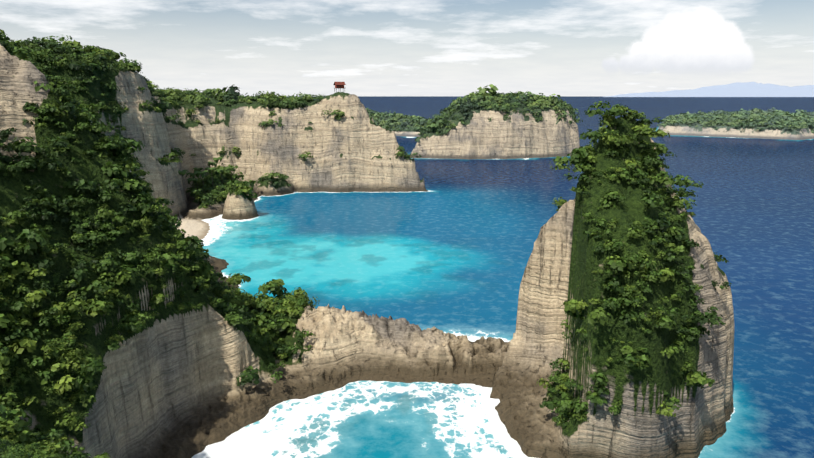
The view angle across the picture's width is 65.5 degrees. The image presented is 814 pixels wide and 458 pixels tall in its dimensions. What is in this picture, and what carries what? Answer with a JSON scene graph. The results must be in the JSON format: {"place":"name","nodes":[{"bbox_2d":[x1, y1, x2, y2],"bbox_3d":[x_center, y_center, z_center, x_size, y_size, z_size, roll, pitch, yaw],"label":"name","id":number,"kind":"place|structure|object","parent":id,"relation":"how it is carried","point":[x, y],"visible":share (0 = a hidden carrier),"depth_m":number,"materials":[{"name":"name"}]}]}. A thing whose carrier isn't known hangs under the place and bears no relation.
{"place":"outdoors","nodes":[
{"label":"outdoors","id":0,"kind":"place"},
{"bbox_2d":[0,44,733,457],"bbox_3d":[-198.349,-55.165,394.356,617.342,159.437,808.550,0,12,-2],"label":"terrain","id":1,"kind":"structure","parent":0,"point":[164,380],"depth_m":196.05,"materials":[{"name":"beige stone"}]},
{"bbox_2d":[0,437,81,457],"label":"grass","id":2,"kind":"structure","parent":1,"relation":"on","point":[10,448],"depth_m":58.88,"materials":[{"name":"green plant"}]},
{"bbox_2d":[178,170,188,191],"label":"palm","id":3,"kind":"object","parent":1,"relation":"on","point":[183,172],"depth_m":557.88,"materials":[{"name":"green plant"}]},
{"bbox_2d":[187,178,197,185],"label":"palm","id":4,"kind":"object","parent":1,"relation":"on","point":[194,180],"depth_m":595.77,"materials":[{"name":"green plant"}]},
{"bbox_2d":[187,172,197,185],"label":"palm","id":5,"kind":"object","parent":1,"relation":"on","point":[192,175],"depth_m":613.37,"materials":[{"name":"green plant"}]},
{"bbox_2d":[191,189,202,203],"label":"palm","id":6,"kind":"object","parent":1,"relation":"on","point":[197,192],"depth_m":555.20,"materials":[{"name":"green plant"}]},
{"bbox_2d":[192,167,203,178],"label":"palm","id":7,"kind":"object","parent":1,"relation":"on","point":[197,169],"depth_m":648.71,"materials":[{"name":"green plant"}]},
{"bbox_2d":[193,171,207,191],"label":"palm","id":8,"kind":"object","parent":1,"relation":"on","point":[198,173],"depth_m":576.40,"materials":[{"name":"green plant"}]},
{"bbox_2d":[205,167,216,184],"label":"palm","id":9,"kind":"object","parent":1,"relation":"on","point":[210,169],"depth_m":590.11,"materials":[{"name":"green plant"}]},
{"bbox_2d":[0,29,421,281],"bbox_3d":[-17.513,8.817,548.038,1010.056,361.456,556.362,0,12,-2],"label":"bush","id":10,"kind":"object","parent":1,"relation":"on","point":[94,57],"visible":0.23,"depth_m":545.12,"materials":[{"name":"green plant"}]},
{"bbox_2d":[207,161,216,170],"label":"palm","id":11,"kind":"object","parent":1,"relation":"on","point":[214,164],"depth_m":611.53,"materials":[{"name":"green plant"}]},
{"bbox_2d":[213,157,222,166],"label":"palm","id":12,"kind":"object","parent":1,"relation":"on","point":[217,159],"depth_m":637.04,"materials":[{"name":"green plant"}]},
{"bbox_2d":[214,169,223,183],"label":"palm","id":13,"kind":"object","parent":1,"relation":"on","point":[219,171],"depth_m":600.47,"materials":[{"name":"green plant"}]},
{"bbox_2d":[0,46,730,457],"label":"bush","id":14,"kind":"object","parent":1,"relation":"on","point":[230,304],"visible":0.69,"depth_m":178.32,"materials":[{"name":"green plant"}]},
{"bbox_2d":[371,115,424,136],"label":"island","id":15,"kind":"structure","parent":0,"point":[412,133],"depth_m":1625.22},
{"bbox_2d":[366,108,431,131],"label":"vegetation","id":16,"kind":"object","parent":15,"relation":"on","point":[398,125],"visible":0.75,"depth_m":1670.10,"materials":[{"name":"green plant"}]},
{"bbox_2d":[0,0,813,95],"label":"sky","id":17,"kind":"structure","parent":0,"point":[285,47],"materials":[{"name":"white"}]},
{"bbox_2d":[192,96,813,457],"bbox_3d":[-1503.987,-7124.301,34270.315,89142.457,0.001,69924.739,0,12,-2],"label":"sea","id":18,"kind":"structure","parent":0,"point":[450,250],"depth_m":393.98,"materials":[{"name":"liquid"}]},
{"bbox_2d":[410,98,579,158],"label":"island","id":19,"kind":"structure","parent":18,"relation":"in","point":[480,135],"depth_m":1052.82,"materials":[{"name":"beige stone"}]},
{"bbox_2d":[415,84,582,141],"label":"vegetation","id":20,"kind":"object","parent":19,"relation":"on","point":[466,102],"visible":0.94,"depth_m":1079.97,"materials":[{"name":"green plant"}]},
{"bbox_2d":[606,82,813,96],"bbox_3d":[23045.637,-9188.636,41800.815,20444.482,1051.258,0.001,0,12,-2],"label":"mountains","id":21,"kind":"structure","parent":0,"point":[746,89],"depth_m":41766.89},
{"bbox_2d":[658,119,813,139],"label":"island","id":22,"kind":"structure","parent":0,"point":[685,129],"depth_m":1577.59,"materials":[{"name":"beige stone"}]},
{"bbox_2d":[657,107,813,132],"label":"vegetation","id":23,"kind":"object","parent":22,"relation":"on","point":[797,119],"visible":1,"depth_m":1672.29,"materials":[{"name":"green plant"}]},
{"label":"hut","id":24,"kind":"object","parent":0,"visible":0},
{"bbox_2d":[333,82,345,84],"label":"roof","id":25,"kind":"structure","parent":24,"relation":"on","point":[339,83],"depth_m":699.46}
]}

